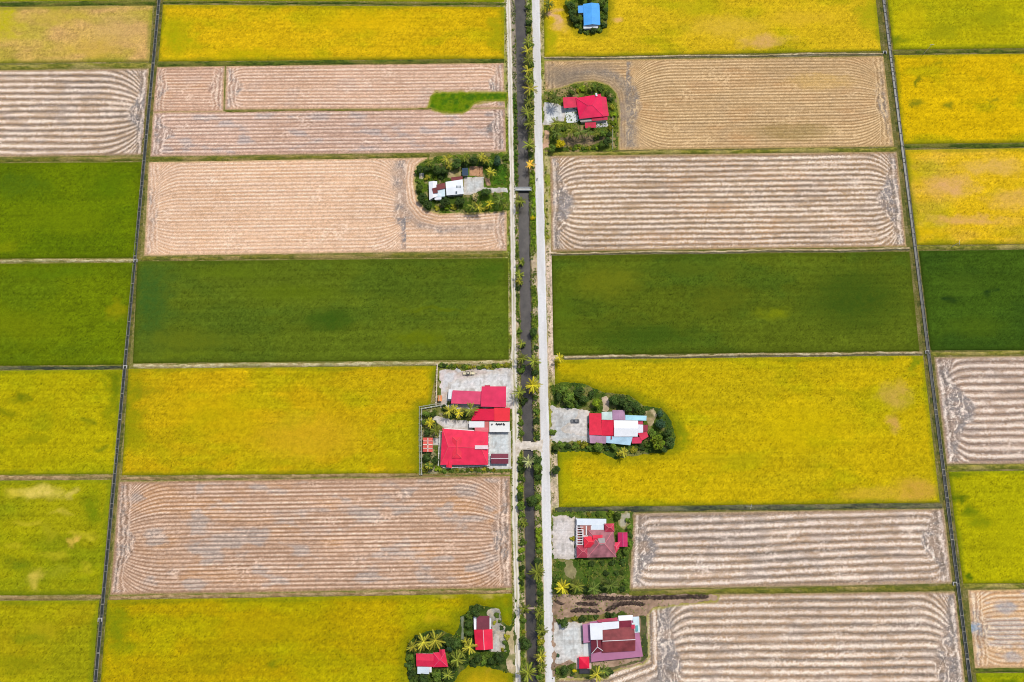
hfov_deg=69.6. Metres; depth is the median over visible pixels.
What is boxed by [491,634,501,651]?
concrete yard
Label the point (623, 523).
bare soil
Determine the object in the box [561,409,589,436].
concrete yard
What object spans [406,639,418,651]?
palm tree
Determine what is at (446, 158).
palm tree
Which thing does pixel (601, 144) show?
tree
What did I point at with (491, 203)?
palm tree
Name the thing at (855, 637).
harvested field
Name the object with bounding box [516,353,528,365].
palm tree
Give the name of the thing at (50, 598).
bund
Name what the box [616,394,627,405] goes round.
tree
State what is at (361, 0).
rice field
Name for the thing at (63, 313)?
rice field
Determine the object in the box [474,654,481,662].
tree
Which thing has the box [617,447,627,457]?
palm tree
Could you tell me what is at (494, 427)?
farm stall
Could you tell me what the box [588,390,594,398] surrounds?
bush
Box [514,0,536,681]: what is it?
canal water
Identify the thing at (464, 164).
bush
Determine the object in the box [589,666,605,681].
palm tree
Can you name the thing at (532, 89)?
palm tree
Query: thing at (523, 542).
bush
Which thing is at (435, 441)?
concrete yard
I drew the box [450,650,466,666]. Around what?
palm tree
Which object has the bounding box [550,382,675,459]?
lawn
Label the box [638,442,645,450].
bush
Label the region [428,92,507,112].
grass wedge
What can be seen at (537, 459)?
tree
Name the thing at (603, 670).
palm tree
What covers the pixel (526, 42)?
palm tree
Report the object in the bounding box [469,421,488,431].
annex
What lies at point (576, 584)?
palm tree
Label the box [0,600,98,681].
rice field
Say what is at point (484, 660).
bush
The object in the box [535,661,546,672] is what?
palm tree
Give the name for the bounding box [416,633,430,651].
palm tree
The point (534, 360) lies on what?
palm tree
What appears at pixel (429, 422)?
palm tree
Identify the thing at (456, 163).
tree
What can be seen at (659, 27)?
rice field
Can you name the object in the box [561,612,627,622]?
lawn
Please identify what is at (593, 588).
palm tree
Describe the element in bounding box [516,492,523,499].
tree
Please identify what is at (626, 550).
tree
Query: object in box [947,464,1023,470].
bund
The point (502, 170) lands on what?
lawn plot
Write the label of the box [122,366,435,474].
rice field
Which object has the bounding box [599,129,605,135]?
tree
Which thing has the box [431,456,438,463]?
tree
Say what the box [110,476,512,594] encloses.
harvested field
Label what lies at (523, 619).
bush
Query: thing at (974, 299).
rice field
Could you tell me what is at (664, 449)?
tree
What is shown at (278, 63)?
bund
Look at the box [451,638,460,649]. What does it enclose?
tree
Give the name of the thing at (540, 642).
bush
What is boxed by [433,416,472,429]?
concrete yard
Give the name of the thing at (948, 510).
channel water
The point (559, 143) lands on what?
tree
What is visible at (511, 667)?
bare soil
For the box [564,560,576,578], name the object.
bare soil
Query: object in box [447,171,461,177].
bare soil
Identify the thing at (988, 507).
rice field
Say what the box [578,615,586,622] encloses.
bush
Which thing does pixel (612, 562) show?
bush
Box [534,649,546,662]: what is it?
palm tree
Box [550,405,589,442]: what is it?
concrete yard
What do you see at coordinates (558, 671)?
bush
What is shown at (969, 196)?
rice field
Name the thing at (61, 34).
rice field
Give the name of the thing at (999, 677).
rice field
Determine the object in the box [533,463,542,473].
tree
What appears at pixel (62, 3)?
bund
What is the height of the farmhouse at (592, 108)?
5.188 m
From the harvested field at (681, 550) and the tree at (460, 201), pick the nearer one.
the harvested field at (681, 550)
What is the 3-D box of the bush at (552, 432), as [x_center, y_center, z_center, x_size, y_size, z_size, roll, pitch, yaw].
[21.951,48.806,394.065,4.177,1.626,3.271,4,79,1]
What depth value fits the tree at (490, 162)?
421.69 m
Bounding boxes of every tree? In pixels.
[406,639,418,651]
[416,165,421,172]
[416,184,422,190]
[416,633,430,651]
[417,193,427,202]
[418,673,428,681]
[421,411,429,416]
[422,166,430,171]
[423,200,431,208]
[423,452,431,460]
[424,417,435,428]
[424,429,430,436]
[424,462,433,469]
[425,157,433,166]
[428,629,445,650]
[429,423,442,435]
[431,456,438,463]
[432,670,440,681]
[433,166,440,174]
[440,197,449,207]
[441,154,451,166]
[441,166,447,173]
[441,669,450,680]
[442,636,453,646]
[442,669,454,679]
[443,405,454,417]
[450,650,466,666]
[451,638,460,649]
[452,158,460,168]
[454,197,464,204]
[454,407,463,417]
[458,646,466,657]
[460,153,469,161]
[462,402,477,415]
[462,638,477,654]
[465,611,473,618]
[465,619,472,628]
[465,630,473,635]
[467,201,476,211]
[468,157,477,165]
[470,604,480,616]
[471,193,478,200]
[472,201,483,211]
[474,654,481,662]
[477,153,485,161]
[481,156,490,164]
[481,188,491,195]
[485,158,492,165]
[486,166,496,178]
[486,200,494,209]
[487,657,496,663]
[493,155,500,165]
[493,651,504,663]
[494,195,504,206]
[513,385,525,401]
[515,196,525,207]
[515,269,523,279]
[516,258,525,265]
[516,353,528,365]
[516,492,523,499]
[516,661,536,681]
[517,501,525,509]
[518,104,534,119]
[518,518,528,527]
[518,602,530,615]
[520,454,534,467]
[520,637,531,649]
[521,45,532,56]
[521,52,535,65]
[521,65,532,75]
[522,74,534,83]
[522,82,537,97]
[523,35,534,49]
[523,139,535,149]
[524,96,534,107]
[524,118,534,129]
[525,376,540,393]
[525,495,537,506]
[526,160,535,169]
[526,355,540,369]
[527,563,544,581]
[529,328,536,335]
[532,454,541,463]
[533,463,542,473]
[534,557,542,563]
[534,606,544,619]
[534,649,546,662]
[535,494,541,502]
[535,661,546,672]
[536,625,547,635]
[544,0,554,9]
[549,117,563,131]
[549,144,555,152]
[550,91,562,105]
[551,127,563,139]
[551,465,560,473]
[553,353,563,363]
[553,444,558,450]
[554,579,569,594]
[555,140,564,147]
[555,391,561,401]
[557,384,567,395]
[560,618,568,628]
[561,665,568,675]
[563,390,574,403]
[565,124,577,137]
[566,2,574,9]
[568,9,576,16]
[569,16,577,22]
[569,576,584,593]
[573,125,587,138]
[573,386,584,396]
[576,14,582,20]
[579,395,588,402]
[584,126,593,137]
[587,581,600,595]
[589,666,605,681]
[592,398,601,407]
[593,443,603,451]
[598,0,605,6]
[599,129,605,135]
[599,140,604,146]
[599,663,611,676]
[603,137,611,146]
[603,578,618,594]
[608,395,619,404]
[610,443,617,449]
[610,612,616,617]
[615,512,620,519]
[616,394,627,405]
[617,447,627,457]
[622,399,634,411]
[622,547,629,554]
[627,523,633,529]
[634,401,639,410]
[647,428,655,437]
[650,434,664,449]
[655,419,665,428]
[657,410,662,416]
[659,446,667,452]
[663,428,672,437]
[665,437,674,447]
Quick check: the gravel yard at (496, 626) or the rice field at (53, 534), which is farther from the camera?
the rice field at (53, 534)
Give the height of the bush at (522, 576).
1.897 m
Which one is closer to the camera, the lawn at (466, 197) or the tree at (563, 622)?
the tree at (563, 622)
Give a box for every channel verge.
[92,0,162,681]
[880,0,972,681]
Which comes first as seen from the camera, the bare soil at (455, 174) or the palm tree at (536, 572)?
the palm tree at (536, 572)
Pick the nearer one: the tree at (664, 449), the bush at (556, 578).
the bush at (556, 578)
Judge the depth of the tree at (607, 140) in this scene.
424.06 m
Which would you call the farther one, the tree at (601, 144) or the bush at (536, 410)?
the tree at (601, 144)
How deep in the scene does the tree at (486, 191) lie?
416.93 m
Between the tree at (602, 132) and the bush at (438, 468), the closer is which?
the bush at (438, 468)
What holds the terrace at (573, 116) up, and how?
on the ground at (964, 590)
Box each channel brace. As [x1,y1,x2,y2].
[94,5,159,680]
[883,3,968,659]
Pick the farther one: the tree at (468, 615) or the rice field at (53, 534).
the rice field at (53, 534)
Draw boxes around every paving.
[577,656,590,668]
[596,121,607,127]
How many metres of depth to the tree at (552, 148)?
423.72 m
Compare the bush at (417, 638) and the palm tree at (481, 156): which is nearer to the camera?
the bush at (417, 638)
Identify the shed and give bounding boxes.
[423,438,432,451]
[462,168,467,175]
[618,532,627,546]
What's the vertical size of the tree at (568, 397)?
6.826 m
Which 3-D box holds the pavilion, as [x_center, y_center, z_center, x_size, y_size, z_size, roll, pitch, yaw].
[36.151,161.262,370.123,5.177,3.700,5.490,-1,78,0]
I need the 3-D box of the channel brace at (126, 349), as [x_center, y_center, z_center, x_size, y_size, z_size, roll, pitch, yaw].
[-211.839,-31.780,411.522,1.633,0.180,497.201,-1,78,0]
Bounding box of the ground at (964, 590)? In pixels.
[0,0,1023,681]
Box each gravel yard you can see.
[487,608,505,651]
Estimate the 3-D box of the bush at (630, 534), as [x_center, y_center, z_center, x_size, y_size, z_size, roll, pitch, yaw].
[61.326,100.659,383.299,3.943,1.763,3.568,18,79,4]
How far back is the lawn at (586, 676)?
370.66 m
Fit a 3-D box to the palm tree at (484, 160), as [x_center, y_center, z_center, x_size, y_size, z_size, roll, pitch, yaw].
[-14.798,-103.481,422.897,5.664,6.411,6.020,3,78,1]
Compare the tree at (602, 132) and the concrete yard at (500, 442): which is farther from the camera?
the tree at (602, 132)
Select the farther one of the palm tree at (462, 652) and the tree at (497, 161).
the tree at (497, 161)
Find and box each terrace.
[565,109,578,122]
[583,643,590,655]
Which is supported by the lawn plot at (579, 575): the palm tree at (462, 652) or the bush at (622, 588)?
the bush at (622, 588)
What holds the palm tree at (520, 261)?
on the canal bank
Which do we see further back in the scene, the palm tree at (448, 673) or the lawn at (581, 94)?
the lawn at (581, 94)
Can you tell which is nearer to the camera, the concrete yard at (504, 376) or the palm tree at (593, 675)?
the palm tree at (593, 675)
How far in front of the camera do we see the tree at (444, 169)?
420.50 m
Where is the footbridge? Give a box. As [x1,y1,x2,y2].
[515,187,531,190]
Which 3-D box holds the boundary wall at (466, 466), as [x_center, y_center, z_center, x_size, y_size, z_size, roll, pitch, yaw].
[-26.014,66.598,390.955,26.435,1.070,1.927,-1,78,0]
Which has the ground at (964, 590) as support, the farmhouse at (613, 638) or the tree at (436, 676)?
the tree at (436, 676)
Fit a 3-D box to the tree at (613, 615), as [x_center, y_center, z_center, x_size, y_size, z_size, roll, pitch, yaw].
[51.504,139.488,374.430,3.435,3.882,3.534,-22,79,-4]
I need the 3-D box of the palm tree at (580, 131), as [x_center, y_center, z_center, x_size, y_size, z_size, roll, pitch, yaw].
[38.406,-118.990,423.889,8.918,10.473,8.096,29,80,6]
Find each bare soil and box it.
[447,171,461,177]
[506,627,515,673]
[543,130,548,148]
[560,135,605,145]
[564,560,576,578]
[602,396,608,411]
[615,511,629,529]
[644,408,656,426]
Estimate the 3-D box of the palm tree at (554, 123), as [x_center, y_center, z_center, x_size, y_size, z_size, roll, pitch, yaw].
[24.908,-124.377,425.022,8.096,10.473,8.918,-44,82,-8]
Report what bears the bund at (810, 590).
on the ground at (964, 590)
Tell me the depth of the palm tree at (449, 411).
390.74 m
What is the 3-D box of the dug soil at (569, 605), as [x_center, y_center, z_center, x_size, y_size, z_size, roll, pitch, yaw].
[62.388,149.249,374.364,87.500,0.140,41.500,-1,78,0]
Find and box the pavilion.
[579,657,588,668]
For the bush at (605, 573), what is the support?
on the lawn plot at (579, 575)
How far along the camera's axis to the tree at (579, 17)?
440.12 m
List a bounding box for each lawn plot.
[493,164,506,184]
[553,558,629,591]
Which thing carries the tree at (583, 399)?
on the ground at (964, 590)
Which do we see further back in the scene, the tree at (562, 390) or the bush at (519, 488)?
the tree at (562, 390)
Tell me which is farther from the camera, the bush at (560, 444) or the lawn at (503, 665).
the bush at (560, 444)
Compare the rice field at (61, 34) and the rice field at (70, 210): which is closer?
the rice field at (70, 210)
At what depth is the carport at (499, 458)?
388.89 m
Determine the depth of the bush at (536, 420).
394.90 m
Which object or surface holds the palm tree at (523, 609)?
on the canal bank
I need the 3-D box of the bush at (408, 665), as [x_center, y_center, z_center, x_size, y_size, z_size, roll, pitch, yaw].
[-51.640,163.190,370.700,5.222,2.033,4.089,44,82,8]
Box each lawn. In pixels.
[406,599,516,681]
[414,152,509,212]
[418,360,512,475]
[542,82,618,151]
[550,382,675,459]
[551,511,632,594]
[555,663,607,679]
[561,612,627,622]
[570,0,607,33]
[610,615,647,669]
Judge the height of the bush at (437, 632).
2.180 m
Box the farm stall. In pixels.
[489,422,509,431]
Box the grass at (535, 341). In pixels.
[407,0,702,681]
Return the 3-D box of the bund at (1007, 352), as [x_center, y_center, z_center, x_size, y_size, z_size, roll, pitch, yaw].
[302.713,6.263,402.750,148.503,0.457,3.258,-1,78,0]
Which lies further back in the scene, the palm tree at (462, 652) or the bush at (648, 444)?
the bush at (648, 444)
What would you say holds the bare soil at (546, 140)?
on the lawn at (581, 94)
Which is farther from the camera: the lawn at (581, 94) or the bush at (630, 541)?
the lawn at (581, 94)
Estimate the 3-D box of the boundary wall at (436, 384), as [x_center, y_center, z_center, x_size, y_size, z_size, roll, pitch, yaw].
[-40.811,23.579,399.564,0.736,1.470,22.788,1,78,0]
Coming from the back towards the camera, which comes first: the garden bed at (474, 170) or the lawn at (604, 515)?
the garden bed at (474, 170)
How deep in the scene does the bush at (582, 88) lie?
433.56 m
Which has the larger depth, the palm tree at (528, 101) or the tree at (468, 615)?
the palm tree at (528, 101)
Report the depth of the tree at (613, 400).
393.00 m
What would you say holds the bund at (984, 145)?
on the ground at (964, 590)
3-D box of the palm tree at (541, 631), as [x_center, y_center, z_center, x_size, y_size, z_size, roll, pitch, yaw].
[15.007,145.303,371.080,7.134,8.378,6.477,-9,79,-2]
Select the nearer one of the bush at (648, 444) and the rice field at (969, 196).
the bush at (648, 444)
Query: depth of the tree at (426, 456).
388.23 m
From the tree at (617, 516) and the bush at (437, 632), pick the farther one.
the tree at (617, 516)
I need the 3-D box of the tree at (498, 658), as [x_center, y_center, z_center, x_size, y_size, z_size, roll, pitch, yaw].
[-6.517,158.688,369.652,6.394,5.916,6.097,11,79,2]
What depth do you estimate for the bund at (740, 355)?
402.72 m
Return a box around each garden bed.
[469,166,482,175]
[485,178,490,185]
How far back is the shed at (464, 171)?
422.10 m
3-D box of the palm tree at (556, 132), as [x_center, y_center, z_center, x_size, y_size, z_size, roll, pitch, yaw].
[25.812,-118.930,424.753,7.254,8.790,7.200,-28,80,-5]
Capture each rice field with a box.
[0,0,115,1]
[0,6,152,62]
[0,162,141,258]
[0,263,133,365]
[0,370,122,474]
[0,480,110,594]
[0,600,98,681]
[101,594,512,681]
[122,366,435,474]
[133,258,508,362]
[158,5,503,61]
[164,0,503,1]
[544,0,880,56]
[552,252,918,354]
[554,356,939,506]
[887,0,1023,49]
[894,54,1023,143]
[905,148,1023,244]
[919,250,1023,350]
[949,471,1023,583]
[976,673,1023,681]
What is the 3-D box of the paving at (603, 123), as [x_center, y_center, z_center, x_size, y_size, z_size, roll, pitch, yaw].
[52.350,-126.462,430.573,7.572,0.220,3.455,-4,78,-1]
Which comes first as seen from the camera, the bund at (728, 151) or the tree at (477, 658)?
the tree at (477, 658)
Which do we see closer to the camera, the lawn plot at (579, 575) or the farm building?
the lawn plot at (579, 575)
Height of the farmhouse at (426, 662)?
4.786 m
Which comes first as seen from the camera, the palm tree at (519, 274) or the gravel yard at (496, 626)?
the gravel yard at (496, 626)
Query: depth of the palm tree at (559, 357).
397.46 m
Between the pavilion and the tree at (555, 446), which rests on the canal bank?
the tree at (555, 446)
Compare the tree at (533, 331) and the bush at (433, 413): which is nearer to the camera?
the bush at (433, 413)
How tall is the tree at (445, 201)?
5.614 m
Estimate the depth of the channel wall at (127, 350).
403.59 m
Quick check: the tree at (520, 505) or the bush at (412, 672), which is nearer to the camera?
the bush at (412, 672)
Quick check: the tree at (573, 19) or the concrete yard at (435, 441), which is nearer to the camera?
the concrete yard at (435, 441)
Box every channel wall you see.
[93,0,157,681]
[97,0,160,679]
[882,0,968,681]
[885,1,971,681]
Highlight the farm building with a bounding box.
[448,385,509,420]
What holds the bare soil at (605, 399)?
on the lawn at (611, 452)
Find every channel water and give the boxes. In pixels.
[94,0,159,681]
[883,0,970,681]
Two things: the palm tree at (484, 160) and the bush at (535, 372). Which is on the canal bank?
the bush at (535, 372)
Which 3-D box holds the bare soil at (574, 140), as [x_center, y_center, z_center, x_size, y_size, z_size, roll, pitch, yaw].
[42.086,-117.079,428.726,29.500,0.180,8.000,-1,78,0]
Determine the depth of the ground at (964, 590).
414.59 m
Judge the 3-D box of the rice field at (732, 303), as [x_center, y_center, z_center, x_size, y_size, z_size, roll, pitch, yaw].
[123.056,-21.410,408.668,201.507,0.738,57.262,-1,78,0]
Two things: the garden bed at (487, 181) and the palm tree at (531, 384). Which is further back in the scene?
the garden bed at (487, 181)
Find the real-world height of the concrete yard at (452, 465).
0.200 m
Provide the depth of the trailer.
400.48 m
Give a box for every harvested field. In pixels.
[0,68,148,156]
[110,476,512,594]
[144,157,506,255]
[150,108,505,156]
[153,66,224,111]
[225,63,504,109]
[544,56,893,149]
[550,152,906,251]
[556,591,964,681]
[630,508,951,588]
[934,356,1023,463]
[968,589,1023,667]
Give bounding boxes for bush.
[404,661,413,671]
[405,653,412,660]
[407,669,416,679]
[415,635,421,643]
[424,631,431,640]
[430,410,436,417]
[434,465,441,470]
[435,630,443,637]
[438,174,444,179]
[450,666,456,673]
[461,161,468,167]
[462,657,468,664]
[469,659,476,667]
[481,655,487,664]
[516,485,523,491]
[517,368,524,372]
[517,457,524,465]
[517,465,525,473]
[517,554,524,560]
[518,474,524,481]
[518,511,525,517]
[518,572,525,579]
[519,397,528,405]
[519,538,526,545]
[519,617,526,622]
[531,369,538,374]
[533,408,539,414]
[533,417,539,424]
[534,473,542,480]
[535,527,542,534]
[536,534,542,541]
[536,597,542,604]
[536,673,541,679]
[537,582,542,588]
[537,639,544,645]
[537,645,544,651]
[549,429,556,434]
[553,574,559,582]
[555,668,560,674]
[557,440,564,448]
[571,442,578,449]
[573,399,580,406]
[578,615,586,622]
[579,85,584,91]
[580,440,587,448]
[582,585,588,593]
[586,444,593,450]
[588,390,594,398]
[588,560,594,566]
[597,86,603,92]
[603,570,609,576]
[607,510,613,517]
[609,559,615,565]
[616,552,622,558]
[618,586,624,592]
[619,559,625,565]
[627,531,632,537]
[628,539,633,545]
[630,446,637,453]
[638,409,645,415]
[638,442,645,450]
[645,441,651,446]
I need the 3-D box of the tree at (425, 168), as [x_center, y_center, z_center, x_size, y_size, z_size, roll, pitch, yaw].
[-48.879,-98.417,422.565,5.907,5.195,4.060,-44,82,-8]
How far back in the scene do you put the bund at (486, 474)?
390.37 m
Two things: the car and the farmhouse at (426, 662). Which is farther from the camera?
the car
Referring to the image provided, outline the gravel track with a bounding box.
[506,0,520,681]
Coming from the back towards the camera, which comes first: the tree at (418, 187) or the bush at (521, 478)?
the tree at (418, 187)
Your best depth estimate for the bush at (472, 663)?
370.54 m
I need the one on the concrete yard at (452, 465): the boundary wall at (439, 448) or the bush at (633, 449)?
the boundary wall at (439, 448)
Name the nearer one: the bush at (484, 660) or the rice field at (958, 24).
the bush at (484, 660)
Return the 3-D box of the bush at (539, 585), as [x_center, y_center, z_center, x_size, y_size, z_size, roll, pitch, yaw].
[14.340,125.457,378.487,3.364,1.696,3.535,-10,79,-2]
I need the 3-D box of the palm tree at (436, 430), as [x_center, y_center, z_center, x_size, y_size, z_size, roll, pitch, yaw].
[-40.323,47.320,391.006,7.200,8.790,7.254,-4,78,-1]
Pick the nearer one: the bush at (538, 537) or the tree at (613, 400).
the bush at (538, 537)
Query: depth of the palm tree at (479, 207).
414.14 m
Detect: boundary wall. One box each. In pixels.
[419,403,440,474]
[420,404,442,474]
[435,364,437,404]
[438,431,439,465]
[441,465,487,468]
[488,432,489,465]
[575,518,576,557]
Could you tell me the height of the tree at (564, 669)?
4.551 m
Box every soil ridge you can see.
[554,600,563,604]
[570,607,599,613]
[575,601,597,605]
[582,594,708,600]
[605,600,644,610]
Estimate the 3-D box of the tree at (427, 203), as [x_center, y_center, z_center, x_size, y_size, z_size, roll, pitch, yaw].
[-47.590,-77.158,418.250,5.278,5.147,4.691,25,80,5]
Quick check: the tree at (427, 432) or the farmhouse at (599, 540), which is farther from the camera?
the tree at (427, 432)
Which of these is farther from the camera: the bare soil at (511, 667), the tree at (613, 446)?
the tree at (613, 446)
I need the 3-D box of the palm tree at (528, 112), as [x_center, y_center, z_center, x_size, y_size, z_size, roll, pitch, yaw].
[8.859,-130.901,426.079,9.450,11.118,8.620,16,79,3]
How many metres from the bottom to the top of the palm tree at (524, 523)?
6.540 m
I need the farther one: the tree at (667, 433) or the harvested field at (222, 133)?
the harvested field at (222, 133)
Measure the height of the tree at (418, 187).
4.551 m
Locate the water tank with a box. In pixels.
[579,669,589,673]
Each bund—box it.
[0,0,155,6]
[0,63,150,69]
[0,157,142,162]
[0,259,132,262]
[0,366,124,369]
[0,475,112,479]
[0,595,100,600]
[109,590,511,599]
[121,473,419,480]
[133,360,511,367]
[141,253,507,260]
[150,153,429,160]
[158,59,503,66]
[163,1,504,5]
[226,108,430,112]
[420,472,509,476]
[544,53,882,59]
[548,147,896,155]
[551,247,909,255]
[555,503,941,511]
[564,351,921,359]
[629,584,954,595]
[893,49,1023,54]
[903,143,1023,147]
[917,245,1023,249]
[931,350,1023,355]
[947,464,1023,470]
[963,584,1023,588]
[974,668,1023,671]
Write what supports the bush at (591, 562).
on the lawn plot at (579, 575)
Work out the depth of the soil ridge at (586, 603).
377.06 m
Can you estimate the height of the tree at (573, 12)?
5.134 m
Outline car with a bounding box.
[571,419,578,422]
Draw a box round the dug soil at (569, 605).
[551,593,716,678]
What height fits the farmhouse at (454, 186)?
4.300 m
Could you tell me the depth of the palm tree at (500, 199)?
414.69 m
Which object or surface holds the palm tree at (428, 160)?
on the ground at (964, 590)
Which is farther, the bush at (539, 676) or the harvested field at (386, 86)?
the harvested field at (386, 86)
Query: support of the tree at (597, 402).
on the ground at (964, 590)
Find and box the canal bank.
[500,0,566,681]
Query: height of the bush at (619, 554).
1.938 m
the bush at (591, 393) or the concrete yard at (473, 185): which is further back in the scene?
the concrete yard at (473, 185)
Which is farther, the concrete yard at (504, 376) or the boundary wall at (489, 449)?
the concrete yard at (504, 376)
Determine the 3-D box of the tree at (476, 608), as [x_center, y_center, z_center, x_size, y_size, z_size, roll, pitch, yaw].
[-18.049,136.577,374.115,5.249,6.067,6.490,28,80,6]
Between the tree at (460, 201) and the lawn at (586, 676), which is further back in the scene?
the tree at (460, 201)
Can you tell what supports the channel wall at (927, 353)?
on the ground at (964, 590)
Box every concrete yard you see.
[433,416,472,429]
[433,438,438,444]
[440,431,483,466]
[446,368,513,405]
[463,177,507,194]
[488,431,511,468]
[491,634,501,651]
[543,102,564,124]
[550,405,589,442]
[551,515,575,559]
[553,621,582,663]
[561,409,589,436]
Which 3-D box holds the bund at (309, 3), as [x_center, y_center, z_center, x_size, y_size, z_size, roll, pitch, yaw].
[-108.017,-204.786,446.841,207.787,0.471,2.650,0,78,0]
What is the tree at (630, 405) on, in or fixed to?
on the ground at (964, 590)
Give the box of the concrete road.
[532,0,554,681]
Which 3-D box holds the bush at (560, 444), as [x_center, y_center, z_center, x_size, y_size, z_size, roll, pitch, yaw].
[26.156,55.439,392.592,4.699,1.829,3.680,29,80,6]
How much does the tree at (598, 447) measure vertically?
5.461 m
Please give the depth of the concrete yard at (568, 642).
373.68 m
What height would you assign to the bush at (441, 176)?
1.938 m
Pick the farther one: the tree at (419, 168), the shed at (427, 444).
the tree at (419, 168)
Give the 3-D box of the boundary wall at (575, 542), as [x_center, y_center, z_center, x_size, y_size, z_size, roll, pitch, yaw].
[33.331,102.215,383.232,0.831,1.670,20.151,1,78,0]
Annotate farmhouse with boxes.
[416,649,447,673]
[429,176,463,200]
[440,427,487,467]
[474,616,492,649]
[563,93,608,122]
[576,519,619,557]
[578,3,599,30]
[583,615,642,661]
[589,410,647,444]
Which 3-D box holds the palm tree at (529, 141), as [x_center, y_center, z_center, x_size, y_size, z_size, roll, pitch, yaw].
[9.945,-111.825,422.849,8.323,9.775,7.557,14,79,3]
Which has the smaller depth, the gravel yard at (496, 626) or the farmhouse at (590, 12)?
the gravel yard at (496, 626)
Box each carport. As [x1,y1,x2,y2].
[491,454,507,463]
[585,122,595,127]
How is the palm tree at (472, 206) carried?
on the ground at (964, 590)
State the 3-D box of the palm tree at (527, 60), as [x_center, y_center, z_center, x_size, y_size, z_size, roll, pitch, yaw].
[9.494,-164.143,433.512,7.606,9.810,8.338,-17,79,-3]
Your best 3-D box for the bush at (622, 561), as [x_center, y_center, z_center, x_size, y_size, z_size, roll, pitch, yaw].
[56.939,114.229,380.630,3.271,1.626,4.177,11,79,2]
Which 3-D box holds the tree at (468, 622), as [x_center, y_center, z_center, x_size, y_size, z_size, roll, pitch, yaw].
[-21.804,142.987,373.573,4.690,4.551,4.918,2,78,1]
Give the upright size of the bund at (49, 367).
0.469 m
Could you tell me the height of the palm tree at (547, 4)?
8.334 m
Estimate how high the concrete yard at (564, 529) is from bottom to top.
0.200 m
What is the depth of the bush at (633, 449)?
391.62 m
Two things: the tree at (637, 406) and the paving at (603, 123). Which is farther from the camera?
the paving at (603, 123)
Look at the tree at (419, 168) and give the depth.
421.05 m
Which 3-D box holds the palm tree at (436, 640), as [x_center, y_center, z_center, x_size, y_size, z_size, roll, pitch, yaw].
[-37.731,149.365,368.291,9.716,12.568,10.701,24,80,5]
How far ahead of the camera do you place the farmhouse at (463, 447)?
388.79 m
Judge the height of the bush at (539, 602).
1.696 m
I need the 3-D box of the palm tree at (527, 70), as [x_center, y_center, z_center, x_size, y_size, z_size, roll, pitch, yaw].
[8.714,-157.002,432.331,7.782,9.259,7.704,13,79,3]
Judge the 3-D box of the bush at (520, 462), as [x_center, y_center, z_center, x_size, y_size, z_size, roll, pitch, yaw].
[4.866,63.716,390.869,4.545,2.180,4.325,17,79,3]
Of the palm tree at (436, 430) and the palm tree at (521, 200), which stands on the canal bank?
the palm tree at (521, 200)
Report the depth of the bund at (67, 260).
414.56 m
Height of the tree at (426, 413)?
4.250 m
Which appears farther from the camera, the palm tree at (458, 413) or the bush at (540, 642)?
the palm tree at (458, 413)
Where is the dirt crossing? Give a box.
[515,439,542,455]
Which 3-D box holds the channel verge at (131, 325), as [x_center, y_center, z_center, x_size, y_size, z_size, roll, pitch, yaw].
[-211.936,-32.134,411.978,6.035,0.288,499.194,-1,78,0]
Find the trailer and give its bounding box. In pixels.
[463,371,474,374]
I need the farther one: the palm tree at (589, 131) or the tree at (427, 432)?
the palm tree at (589, 131)
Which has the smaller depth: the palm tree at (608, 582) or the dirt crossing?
the palm tree at (608, 582)
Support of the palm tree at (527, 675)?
on the canal bank
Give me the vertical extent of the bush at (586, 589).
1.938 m
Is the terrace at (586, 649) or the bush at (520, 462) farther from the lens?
the bush at (520, 462)
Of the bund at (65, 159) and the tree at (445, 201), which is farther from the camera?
the bund at (65, 159)
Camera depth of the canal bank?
410.34 m
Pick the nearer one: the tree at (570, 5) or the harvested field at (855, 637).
the harvested field at (855, 637)
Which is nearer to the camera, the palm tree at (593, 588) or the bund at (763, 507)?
the palm tree at (593, 588)
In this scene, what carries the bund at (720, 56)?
on the ground at (964, 590)
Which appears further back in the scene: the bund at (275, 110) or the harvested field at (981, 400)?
the bund at (275, 110)
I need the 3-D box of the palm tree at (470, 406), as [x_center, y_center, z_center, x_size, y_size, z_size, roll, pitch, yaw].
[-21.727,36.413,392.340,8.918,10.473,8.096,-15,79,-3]
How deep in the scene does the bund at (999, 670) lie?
370.26 m
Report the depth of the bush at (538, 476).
388.95 m
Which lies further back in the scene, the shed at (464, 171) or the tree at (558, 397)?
the shed at (464, 171)
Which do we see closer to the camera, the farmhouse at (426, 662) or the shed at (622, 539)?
the farmhouse at (426, 662)
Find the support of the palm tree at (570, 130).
on the ground at (964, 590)
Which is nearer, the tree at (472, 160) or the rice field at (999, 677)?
the rice field at (999, 677)
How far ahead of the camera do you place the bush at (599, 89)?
433.67 m
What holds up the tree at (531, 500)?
on the canal bank
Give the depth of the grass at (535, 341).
399.60 m
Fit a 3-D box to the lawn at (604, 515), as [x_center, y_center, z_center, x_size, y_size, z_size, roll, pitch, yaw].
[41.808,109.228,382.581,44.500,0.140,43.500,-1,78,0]
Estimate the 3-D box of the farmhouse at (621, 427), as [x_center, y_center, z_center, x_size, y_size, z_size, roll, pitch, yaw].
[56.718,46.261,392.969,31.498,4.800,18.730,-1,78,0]

